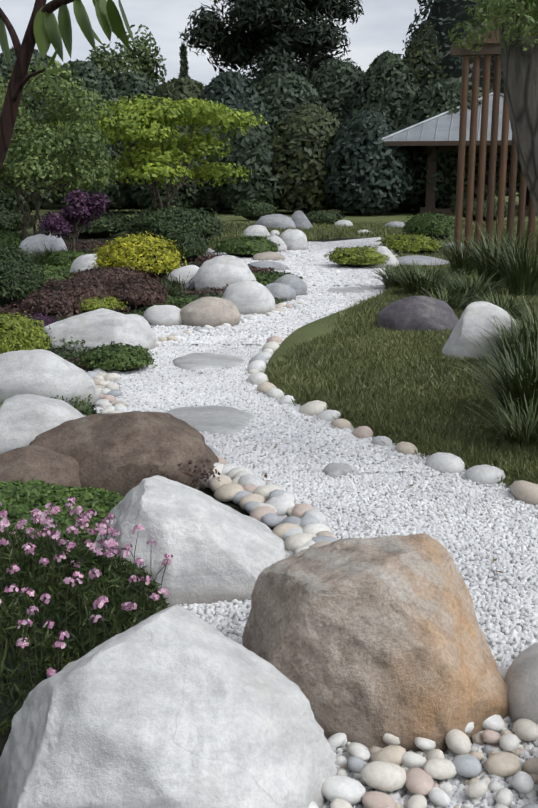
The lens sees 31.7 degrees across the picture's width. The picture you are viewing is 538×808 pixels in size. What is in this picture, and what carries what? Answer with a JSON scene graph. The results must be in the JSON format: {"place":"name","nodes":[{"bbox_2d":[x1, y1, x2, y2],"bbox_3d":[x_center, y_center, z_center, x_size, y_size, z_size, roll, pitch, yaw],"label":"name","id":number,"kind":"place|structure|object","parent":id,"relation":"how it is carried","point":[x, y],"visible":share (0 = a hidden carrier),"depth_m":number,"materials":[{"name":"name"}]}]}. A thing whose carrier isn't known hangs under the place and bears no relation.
{"place":"outdoors","nodes":[
{"label":"outdoors","id":0,"kind":"place"},
{"bbox_2d":[0,238,362,756],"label":"planting bed","id":1,"kind":"object","parent":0,"point":[4,737],"depth_m":6.73,"materials":[{"name":"soil"}]},
{"bbox_2d":[0,241,48,311],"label":"dark round shrub","id":2,"kind":"object","parent":1,"relation":"on","point":[20,280],"visible":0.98,"depth_m":9.09,"materials":[{"name":"green plant"}]},
{"bbox_2d":[0,309,56,353],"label":"lime shrub","id":3,"kind":"object","parent":1,"relation":"on","point":[18,332],"visible":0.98,"depth_m":6.76,"materials":[{"name":"green plant"}]},
{"bbox_2d":[20,312,56,326],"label":"purple shrub","id":4,"kind":"object","parent":1,"relation":"on","point":[47,319],"visible":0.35,"depth_m":8.09,"materials":[{"name":"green plant"}]},
{"bbox_2d":[0,445,80,487],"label":"boulder","id":5,"kind":"object","parent":1,"relation":"on","point":[26,464],"visible":0.48,"depth_m":3.94,"materials":[{"name":"stone"}]},
{"bbox_2d":[0,394,83,453],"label":"white rock","id":6,"kind":"object","parent":1,"relation":"on","point":[26,419],"visible":0.46,"depth_m":4.38,"materials":[{"name":"stone"}]},
{"bbox_2d":[19,233,67,257],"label":"boulder","id":7,"kind":"object","parent":1,"relation":"on","point":[38,240],"visible":0.46,"depth_m":14.70,"materials":[{"name":"stone"}]},
{"bbox_2d":[14,287,83,317],"bbox_3d":[-2.083,-0.965,8.993,0.676,0.312,0.610,0,14,-1],"label":"shrub","id":8,"kind":"object","parent":1,"relation":"on","point":[50,302],"visible":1,"depth_m":8.83,"materials":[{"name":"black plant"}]},
{"bbox_2d":[0,349,100,410],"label":"white rock","id":9,"kind":"object","parent":1,"relation":"on","point":[42,372],"visible":0.62,"depth_m":5.38,"materials":[{"name":"stone"}]},
{"bbox_2d":[0,57,119,239],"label":"feathery tree","id":10,"kind":"object","parent":1,"relation":"on","point":[23,160],"visible":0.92,"depth_m":15.51,"materials":[{"name":"green plant"}]},
{"bbox_2d":[0,479,124,562],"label":"ground cover plant","id":11,"kind":"object","parent":1,"relation":"on","point":[20,501],"visible":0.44,"depth_m":3.58,"materials":[{"name":"green plant"}]},
{"bbox_2d":[39,249,90,265],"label":"shrub","id":12,"kind":"object","parent":1,"relation":"on","point":[64,259],"visible":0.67,"depth_m":13.62,"materials":[{"name":"green plant"}]},
{"bbox_2d":[0,0,138,169],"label":"tree","id":13,"kind":"object","parent":1,"relation":"on","point":[45,30],"visible":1,"depth_m":2.18,"materials":[{"name":"green plant"}]},
{"bbox_2d":[37,188,110,251],"bbox_3d":[-2.932,-2.631,14.084,1.067,1.142,0.866,-6,15,-24],"label":"purple smoke bush","id":14,"kind":"object","parent":1,"relation":"on","point":[64,219],"visible":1,"depth_m":13.84,"materials":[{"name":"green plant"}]},
{"bbox_2d":[37,274,112,303],"bbox_3d":[-1.954,-1.106,9.462,0.860,0.363,0.830,13,19,43],"label":"red shrub","id":15,"kind":"object","parent":1,"relation":"on","point":[87,289],"visible":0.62,"depth_m":9.28,"materials":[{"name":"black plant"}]},
{"bbox_2d":[70,254,97,275],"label":"white rock","id":16,"kind":"object","parent":1,"relation":"on","point":[82,262],"visible":0.27,"depth_m":12.39,"materials":[{"name":"stone"}]},
{"bbox_2d":[0,496,173,734],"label":"pink flower plant","id":17,"kind":"object","parent":1,"relation":"on","point":[63,602],"visible":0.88,"depth_m":2.65,"materials":[{"name":"green plant"}]},
{"bbox_2d":[43,308,155,354],"bbox_3d":[-1.343,-0.548,7.381,0.917,0.370,0.516,0,14,-1],"label":"white rock","id":18,"kind":"object","parent":1,"relation":"on","point":[95,328],"visible":0.54,"depth_m":7.22,"materials":[{"name":"stone"}]},
{"bbox_2d":[74,294,127,312],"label":"green shrub","id":19,"kind":"object","parent":1,"relation":"on","point":[110,302],"visible":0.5,"depth_m":9.19,"materials":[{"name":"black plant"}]},
{"bbox_2d":[19,242,194,316],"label":"bed grass tufts","id":20,"kind":"object","parent":1,"relation":"on","point":[174,285],"visible":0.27,"depth_m":11.02,"materials":[{"name":"plant"}]},
{"bbox_2d":[68,265,155,284],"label":"red shrub","id":21,"kind":"object","parent":1,"relation":"on","point":[112,275],"visible":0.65,"depth_m":11.07,"materials":[{"name":"black plant"}]},
{"bbox_2d":[28,411,218,495],"bbox_3d":[-0.698,0.206,4.257,0.953,0.391,0.574,-1,14,-6],"label":"brown boulder","id":22,"kind":"object","parent":1,"relation":"on","point":[117,452],"visible":0.6,"depth_m":4.07,"materials":[{"name":"stone"}]},
{"bbox_2d":[0,239,274,488],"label":"ground cover","id":23,"kind":"object","parent":1,"relation":"on","point":[89,246],"visible":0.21,"depth_m":10.49,"materials":[{"name":"plant"}]},
{"bbox_2d":[106,276,169,309],"bbox_3d":[-1.344,-1.112,9.522,0.716,0.347,0.689,0,14,-1],"label":"red shrub","id":24,"kind":"object","parent":1,"relation":"on","point":[138,293],"visible":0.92,"depth_m":9.37,"materials":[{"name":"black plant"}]},
{"bbox_2d":[92,231,186,278],"bbox_3d":[-1.619,-1.826,11.802,1.214,0.650,1.125,0,14,-1],"label":"yellow shrub","id":25,"kind":"object","parent":1,"relation":"on","point":[156,256],"visible":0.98,"depth_m":11.52,"materials":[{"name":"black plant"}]},
{"bbox_2d":[126,314,154,334],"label":"white rock","id":26,"kind":"object","parent":1,"relation":"on","point":[141,318],"visible":0.15,"depth_m":7.71,"materials":[{"name":"stone"}]},
{"bbox_2d":[0,240,302,415],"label":"green bed cover","id":27,"kind":"object","parent":1,"relation":"on","point":[62,270],"visible":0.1,"depth_m":11.50,"materials":[{"name":"plant"}]},
{"bbox_2d":[28,244,296,413],"bbox_3d":[-2.855,-1.311,10.843,6.535,0.130,14.136,0,14,-1],"label":"ground cover","id":28,"kind":"object","parent":1,"relation":"on","point":[76,353],"visible":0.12,"depth_m":9.21,"materials":[{"name":"plant"}]},
{"bbox_2d":[0,227,29,248],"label":"dark shrub","id":29,"kind":"object","parent":28,"relation":"on","point":[7,237],"visible":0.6,"depth_m":15.97,"materials":[{"name":"green plant"}]},
{"bbox_2d":[143,305,181,325],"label":"white rock","id":30,"kind":"object","parent":1,"relation":"on","point":[164,315],"visible":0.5,"depth_m":8.47,"materials":[{"name":"stone"}]},
{"bbox_2d":[0,604,337,807],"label":"white boulder","id":31,"kind":"object","parent":1,"relation":"on","point":[176,706],"visible":1,"depth_m":1.96,"materials":[{"name":"stone"}]},
{"bbox_2d":[120,203,229,240],"bbox_3d":[-1.810,-3.444,18.125,2.148,0.802,1.957,0,14,-1],"label":"dark shrub","id":32,"kind":"object","parent":1,"relation":"on","point":[161,221],"visible":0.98,"depth_m":17.62,"materials":[{"name":"green plant"}]},
{"bbox_2d":[168,265,198,290],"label":"white rock","id":33,"kind":"object","parent":1,"relation":"on","point":[183,272],"visible":0.4,"depth_m":11.02,"materials":[{"name":"stone"}]},
{"bbox_2d":[161,229,212,261],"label":"dark shrub","id":34,"kind":"object","parent":1,"relation":"on","point":[191,245],"visible":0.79,"depth_m":14.29,"materials":[{"name":"green plant"}]},
{"bbox_2d":[94,475,285,606],"bbox_3d":[-0.277,0.450,3.194,0.692,0.400,0.470,-2,14,-7],"label":"boulder","id":35,"kind":"object","parent":1,"relation":"on","point":[219,551],"visible":0.69,"depth_m":3.04,"materials":[{"name":"stone"}]},
{"bbox_2d":[206,248,214,254],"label":"rock","id":36,"kind":"object","parent":1,"relation":"on","point":[209,250],"visible":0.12,"depth_m":15.69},
{"bbox_2d":[180,297,240,326],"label":"boulder","id":37,"kind":"object","parent":1,"relation":"on","point":[210,311],"visible":0.69,"depth_m":8.40,"materials":[{"name":"stone"}]},
{"bbox_2d":[194,255,256,294],"bbox_3d":[-0.495,-1.461,10.920,0.722,0.511,0.554,0,14,-1],"label":"white rock","id":38,"kind":"object","parent":1,"relation":"on","point":[222,271],"visible":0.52,"depth_m":10.72,"materials":[{"name":"stone"}]},
{"bbox_2d":[210,235,283,256],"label":"green shrub","id":39,"kind":"object","parent":1,"relation":"on","point":[242,246],"visible":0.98,"depth_m":15.17,"materials":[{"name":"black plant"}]},
{"bbox_2d":[222,281,274,314],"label":"white rock","id":40,"kind":"object","parent":1,"relation":"on","point":[248,297],"visible":0.65,"depth_m":9.14,"materials":[{"name":"stone"}]},
{"bbox_2d":[243,225,269,237],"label":"rock","id":41,"kind":"object","parent":1,"relation":"on","point":[257,230],"visible":0.52,"depth_m":19.56,"materials":[{"name":"stone"}]},
{"bbox_2d":[248,261,288,272],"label":"grey flat rock","id":42,"kind":"object","parent":1,"relation":"on","point":[278,266],"visible":0.54,"depth_m":13.16,"materials":[{"name":"stone"}]},
{"bbox_2d":[270,230,278,235],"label":"rock","id":43,"kind":"object","parent":1,"relation":"on","point":[272,232],"visible":0.4,"depth_m":19.88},
{"bbox_2d":[266,235,286,251],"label":"rock","id":44,"kind":"object","parent":1,"relation":"on","point":[278,240],"visible":0.46,"depth_m":16.33,"materials":[{"name":"stone"}]},
{"bbox_2d":[265,283,295,302],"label":"grey rock","id":45,"kind":"object","parent":1,"relation":"on","point":[282,291],"visible":0.54,"depth_m":10.10,"materials":[{"name":"stone"}]},
{"bbox_2d":[275,274,306,295],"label":"grey rock","id":46,"kind":"object","parent":1,"relation":"on","point":[297,284],"visible":0.38,"depth_m":10.56,"materials":[{"name":"stone"}]},
{"bbox_2d":[279,229,307,250],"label":"round rock","id":47,"kind":"object","parent":1,"relation":"on","point":[294,239],"visible":0.56,"depth_m":16.66,"materials":[{"name":"stone"}]},
{"bbox_2d":[87,301,537,807],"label":"pebbles","id":48,"kind":"object","parent":1,"relation":"on","point":[302,526],"visible":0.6,"depth_m":2.26,"materials":[{"name":"stone"}]},
{"bbox_2d":[0,0,433,85],"label":"sky","id":49,"kind":"structure","parent":0,"point":[383,26],"materials":[{"name":"white"}]},
{"bbox_2d":[15,186,537,284],"bbox_3d":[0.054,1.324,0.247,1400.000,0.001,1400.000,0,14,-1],"label":"lawn","id":50,"kind":"structure","parent":0,"point":[390,215],"depth_m":30.98,"materials":[{"name":"plant"}]},
{"bbox_2d":[0,206,37,232],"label":"dark shrub","id":51,"kind":"object","parent":50,"relation":"on","point":[12,220],"visible":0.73,"depth_m":20.69,"materials":[{"name":"green plant"}]},
{"bbox_2d":[0,113,53,212],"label":"hedge tree","id":52,"kind":"object","parent":50,"relation":"on","point":[7,202],"visible":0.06,"depth_m":29.28,"materials":[{"name":"green plant"}]},
{"bbox_2d":[0,47,57,202],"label":"hedge tree","id":53,"kind":"object","parent":50,"relation":"on","point":[6,68],"visible":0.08,"depth_m":35.73,"materials":[{"name":"green plant"}]},
{"bbox_2d":[31,59,122,202],"bbox_3d":[-7.213,-10.355,36.466,4.882,5.540,4.834,0,14,-1],"label":"hedge tree","id":54,"kind":"object","parent":50,"relation":"on","point":[91,74],"visible":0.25,"depth_m":35.16,"materials":[{"name":"green plant"}]},
{"bbox_2d":[55,210,134,236],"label":"dark shrub","id":55,"kind":"object","parent":50,"relation":"on","point":[108,224],"visible":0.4,"depth_m":19.96,"materials":[{"name":"green plant"}]},
{"bbox_2d":[60,132,133,212],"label":"hedge tree","id":56,"kind":"object","parent":50,"relation":"on","point":[118,198],"visible":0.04,"depth_m":31.96,"materials":[{"name":"green plant"}]},
{"bbox_2d":[86,24,166,85],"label":"wispy tree","id":57,"kind":"object","parent":50,"relation":"on","point":[148,61],"visible":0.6,"depth_m":42.98,"materials":[{"name":"green plant"}]},
{"bbox_2d":[102,71,161,207],"bbox_3d":[-5.543,-10.425,37.435,4.876,5.218,4.769,8,16,29],"label":"hedge tree","id":58,"kind":"object","parent":50,"relation":"on","point":[130,84],"visible":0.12,"depth_m":36.17,"materials":[{"name":"green plant"}]},
{"bbox_2d":[44,94,266,207],"bbox_3d":[-2.512,-5.346,21.362,3.901,3.025,5.601,12,18,40],"label":"japanese maple","id":59,"kind":"object","parent":50,"relation":"on","point":[158,144],"visible":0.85,"depth_m":20.36,"materials":[{"name":"green plant"}]},
{"bbox_2d":[123,116,203,211],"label":"hedge tree","id":60,"kind":"object","parent":50,"relation":"on","point":[139,196],"visible":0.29,"depth_m":31.35,"materials":[{"name":"green plant"}]},
{"bbox_2d":[147,75,205,207],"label":"hedge tree","id":61,"kind":"object","parent":50,"relation":"on","point":[181,88],"visible":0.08,"depth_m":35.26,"materials":[{"name":"green plant"}]},
{"bbox_2d":[177,43,189,77],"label":"pointed conifer","id":62,"kind":"object","parent":50,"relation":"on","point":[184,67],"visible":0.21,"depth_m":41.45,"materials":[{"name":"green plant"}]},
{"bbox_2d":[185,122,228,212],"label":"hedge tree","id":63,"kind":"object","parent":50,"relation":"on","point":[207,199],"visible":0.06,"depth_m":32.02,"materials":[{"name":"green plant"}]},
{"bbox_2d":[186,70,275,209],"bbox_3d":[-1.400,-9.889,35.545,4.356,5.071,4.325,0,14,-1],"label":"hedge tree","id":64,"kind":"object","parent":50,"relation":"on","point":[231,89],"visible":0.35,"depth_m":34.44,"materials":[{"name":"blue plant"}]},
{"bbox_2d":[210,108,287,211],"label":"hedge tree","id":65,"kind":"object","parent":50,"relation":"on","point":[252,147],"visible":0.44,"depth_m":30.89,"materials":[{"name":"green plant"}]},
{"bbox_2d":[232,199,277,220],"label":"dark shrub","id":66,"kind":"object","parent":50,"relation":"on","point":[254,209],"visible":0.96,"depth_m":27.09,"materials":[{"name":"green plant"}]},
{"bbox_2d":[179,0,363,82],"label":"tall pine","id":67,"kind":"object","parent":50,"relation":"on","point":[269,36],"visible":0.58,"depth_m":45.33,"materials":[{"name":"green plant"}]},
{"bbox_2d":[255,214,295,229],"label":"grey rock","id":68,"kind":"object","parent":50,"relation":"on","point":[277,221],"visible":0.46,"depth_m":22.46,"materials":[{"name":"stone"}]},
{"bbox_2d":[251,71,330,208],"bbox_3d":[0.595,-10.169,36.568,5.353,5.130,4.978,0,14,-1],"label":"hedge tree","id":69,"kind":"object","parent":50,"relation":"on","point":[281,94],"visible":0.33,"depth_m":35.09,"materials":[{"name":"green plant"}]},
{"bbox_2d":[291,210,311,229],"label":"boulder","id":70,"kind":"object","parent":50,"relation":"on","point":[300,219],"visible":0.58,"depth_m":22.66,"materials":[{"name":"stone"}]},
{"bbox_2d":[266,103,343,213],"bbox_3d":[1.396,-8.278,31.939,3.517,3.649,3.350,0,14,-1],"label":"hedge tree","id":71,"kind":"object","parent":50,"relation":"on","point":[307,132],"visible":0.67,"depth_m":30.83,"materials":[{"name":"green plant"}]},
{"bbox_2d":[305,210,344,225],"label":"shrub","id":72,"kind":"object","parent":50,"relation":"on","point":[316,217],"visible":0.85,"depth_m":24.35,"materials":[{"name":"green plant"}]},
{"bbox_2d":[306,59,364,122],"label":"hedge tree","id":73,"kind":"object","parent":50,"relation":"on","point":[336,83],"visible":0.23,"depth_m":35.98,"materials":[{"name":"green plant"}]},
{"bbox_2d":[335,220,352,226],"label":"rock","id":74,"kind":"object","parent":50,"relation":"on","point":[342,222],"visible":0.48,"depth_m":23.65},
{"bbox_2d":[320,109,413,214],"bbox_3d":[3.160,-7.884,30.931,3.266,3.403,3.366,0,14,-1],"label":"hedge tree","id":75,"kind":"object","parent":50,"relation":"on","point":[368,174],"visible":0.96,"depth_m":30.04,"materials":[{"name":"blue plant"}]},
{"bbox_2d":[344,50,422,122],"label":"hedge tree","id":76,"kind":"object","parent":50,"relation":"on","point":[389,86],"visible":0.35,"depth_m":34.40,"materials":[{"name":"green plant"}]},
{"bbox_2d":[367,246,399,268],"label":"white rock","id":77,"kind":"object","parent":50,"relation":"on","point":[383,250],"visible":0.31,"depth_m":13.57,"materials":[{"name":"stone"}]},
{"bbox_2d":[384,221,404,228],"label":"rock","id":78,"kind":"object","parent":50,"relation":"on","point":[395,223],"visible":0.35,"depth_m":22.99,"materials":[{"name":"stone"}]},
{"bbox_2d":[389,114,425,211],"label":"hedge tree","id":79,"kind":"object","parent":50,"relation":"on","point":[404,207],"depth_m":33.65,"materials":[{"name":"green plant"}]},
{"bbox_2d":[376,233,442,253],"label":"mound shrub","id":80,"kind":"object","parent":50,"relation":"on","point":[420,243],"visible":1,"depth_m":15.79,"materials":[{"name":"green plant"}]},
{"bbox_2d":[396,255,448,266],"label":"rock","id":81,"kind":"object","parent":50,"relation":"on","point":[422,260],"visible":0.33,"depth_m":13.93,"materials":[{"name":"stone"}]},
{"bbox_2d":[402,19,447,95],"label":"hedge tree","id":82,"kind":"object","parent":50,"relation":"on","point":[415,52],"visible":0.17,"depth_m":37.11,"materials":[{"name":"green plant"}]},
{"bbox_2d":[400,210,454,240],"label":"round shrub","id":83,"kind":"object","parent":50,"relation":"on","point":[428,223],"visible":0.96,"depth_m":18.86,"materials":[{"name":"green plant"}]},
{"bbox_2d":[359,217,537,448],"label":"ornamental grass clumps","id":84,"kind":"object","parent":50,"relation":"on","point":[509,268],"visible":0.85,"depth_m":9.01,"materials":[{"name":"plant"}]},
{"bbox_2d":[398,0,507,185],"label":"hedge tree","id":85,"kind":"object","parent":50,"relation":"on","point":[444,16],"visible":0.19,"depth_m":36.82,"materials":[{"name":"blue plant"}]},
{"bbox_2d":[390,76,520,207],"bbox_3d":[6.206,-8.946,32.752,5.008,4.562,4.696,0,14,-1],"label":"hedge tree","id":86,"kind":"object","parent":50,"relation":"on","point":[444,95],"visible":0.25,"depth_m":31.56,"materials":[{"name":"green plant"}]},
{"bbox_2d":[381,92,536,215],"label":"pavilion","id":87,"kind":"structure","parent":50,"relation":"on","point":[440,131],"depth_m":30.36,"materials":[{"name":"metal"}]},
{"bbox_2d":[445,198,517,220],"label":"shrub","id":88,"kind":"object","parent":50,"relation":"on","point":[485,209],"visible":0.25,"depth_m":26.70,"materials":[{"name":"green plant"}]},
{"bbox_2d":[441,17,537,254],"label":"pole screen with gable","id":89,"kind":"object","parent":50,"relation":"on","point":[490,49],"visible":0.52,"depth_m":15.37,"materials":[{"name":"brown wood"}]},
{"bbox_2d":[448,0,537,217],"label":"tree","id":90,"kind":"object","parent":50,"relation":"on","point":[517,21],"visible":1,"depth_m":3.83,"materials":[{"name":"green plant"}]},
{"bbox_2d":[485,43,529,204],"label":"hedge tree","id":91,"kind":"object","parent":50,"relation":"on","point":[518,186],"depth_m":37.66,"materials":[{"name":"green plant"}]},
{"bbox_2d":[162,237,427,473],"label":"gravel path","id":92,"kind":"structure","parent":0,"point":[367,239],"depth_m":19.08,"materials":[{"name":"gravel"}]},
{"bbox_2d":[167,405,253,434],"bbox_3d":[-0.335,0.088,5.249,0.518,0.042,0.620,0,14,-1],"label":"stepping stone","id":93,"kind":"object","parent":92,"relation":"on","point":[223,420],"visible":0.79,"depth_m":5.22,"materials":[{"name":"stone"}]},
{"bbox_2d":[150,285,386,345],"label":"gravel stones","id":94,"kind":"object","parent":92,"relation":"on","point":[321,302],"visible":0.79,"depth_m":8.59,"materials":[{"name":"gravel"}]},
{"bbox_2d":[92,345,465,473],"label":"gravel stones","id":95,"kind":"object","parent":92,"relation":"on","point":[313,444],"visible":0.67,"depth_m":5.21,"materials":[{"name":"gravel"}]},
{"bbox_2d":[73,341,156,371],"bbox_3d":[-1.058,-0.323,6.576,0.585,0.207,0.496,0,14,-1],"label":"low shrub","id":96,"kind":"object","parent":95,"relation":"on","point":[116,357],"visible":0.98,"depth_m":6.46,"materials":[{"name":"green plant"}]},
{"bbox_2d":[172,353,243,370],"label":"stepping stone","id":97,"kind":"object","parent":95,"relation":"on","point":[194,361],"visible":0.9,"depth_m":6.79,"materials":[{"name":"stone"}]},
{"bbox_2d":[323,463,352,477],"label":"stepping stone","id":98,"kind":"object","parent":95,"relation":"on","point":[333,470],"visible":0.88,"depth_m":4.32,"materials":[{"name":"stone"}]},
{"bbox_2d":[201,241,404,285],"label":"gravel stones","id":99,"kind":"object","parent":92,"relation":"on","point":[312,265],"visible":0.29,"depth_m":13.54,"materials":[{"name":"gravel"}]},
{"bbox_2d":[253,251,284,260],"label":"rock","id":100,"kind":"object","parent":99,"relation":"on","point":[267,256],"visible":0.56,"depth_m":14.75,"materials":[{"name":"stone"}]},
{"bbox_2d":[324,244,396,267],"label":"mound shrub","id":101,"kind":"object","parent":99,"relation":"on","point":[364,256],"visible":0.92,"depth_m":13.49,"materials":[{"name":"green plant"}]},
{"bbox_2d":[134,322,525,572],"bbox_3d":[0.410,-0.188,6.212,3.182,0.079,6.646,0,14,-1],"label":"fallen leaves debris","id":102,"kind":"object","parent":92,"relation":"on","point":[265,475],"visible":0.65,"depth_m":4.24,"materials":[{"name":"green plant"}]},
{"bbox_2d":[327,287,364,293],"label":"stepping stone","id":103,"kind":"object","parent":92,"relation":"on","point":[351,290],"visible":0.79,"depth_m":10.88,"materials":[{"name":"stone"}]},
{"bbox_2d":[179,471,537,807],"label":"gravel stones","id":104,"kind":"object","parent":92,"relation":"on","point":[477,529],"visible":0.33,"depth_m":3.60,"materials":[{"name":"gravel"}]},
{"bbox_2d":[242,533,508,752],"bbox_3d":[0.268,0.589,2.476,0.720,0.467,0.568,1,14,5],"label":"tan boulder","id":105,"kind":"object","parent":104,"relation":"on","point":[369,642],"visible":0.81,"depth_m":2.29,"materials":[{"name":"stone"}]},
{"bbox_2d":[504,642,537,724],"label":"grey boulder","id":106,"kind":"object","parent":92,"relation":"on","point":[521,678],"visible":0.67,"depth_m":2.35,"materials":[{"name":"stone"}]},
{"bbox_2d":[207,219,537,488],"bbox_3d":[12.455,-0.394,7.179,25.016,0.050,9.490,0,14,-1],"label":"lawn","id":107,"kind":"structure","parent":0,"point":[313,329],"depth_m":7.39,"materials":[{"name":"plant"}]},
{"bbox_2d":[377,296,458,332],"bbox_3d":[1.286,-0.730,8.095,0.723,0.392,0.518,0,14,-1],"label":"boulder","id":108,"kind":"object","parent":107,"relation":"on","point":[422,313],"visible":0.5,"depth_m":7.93,"materials":[{"name":"stone"}]},
{"bbox_2d":[441,301,517,359],"bbox_3d":[1.549,-0.484,6.898,0.646,0.521,0.500,0,14,-1],"label":"white rock","id":109,"kind":"object","parent":107,"relation":"on","point":[473,314],"visible":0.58,"depth_m":6.71,"materials":[{"name":"stone"}]}
]}

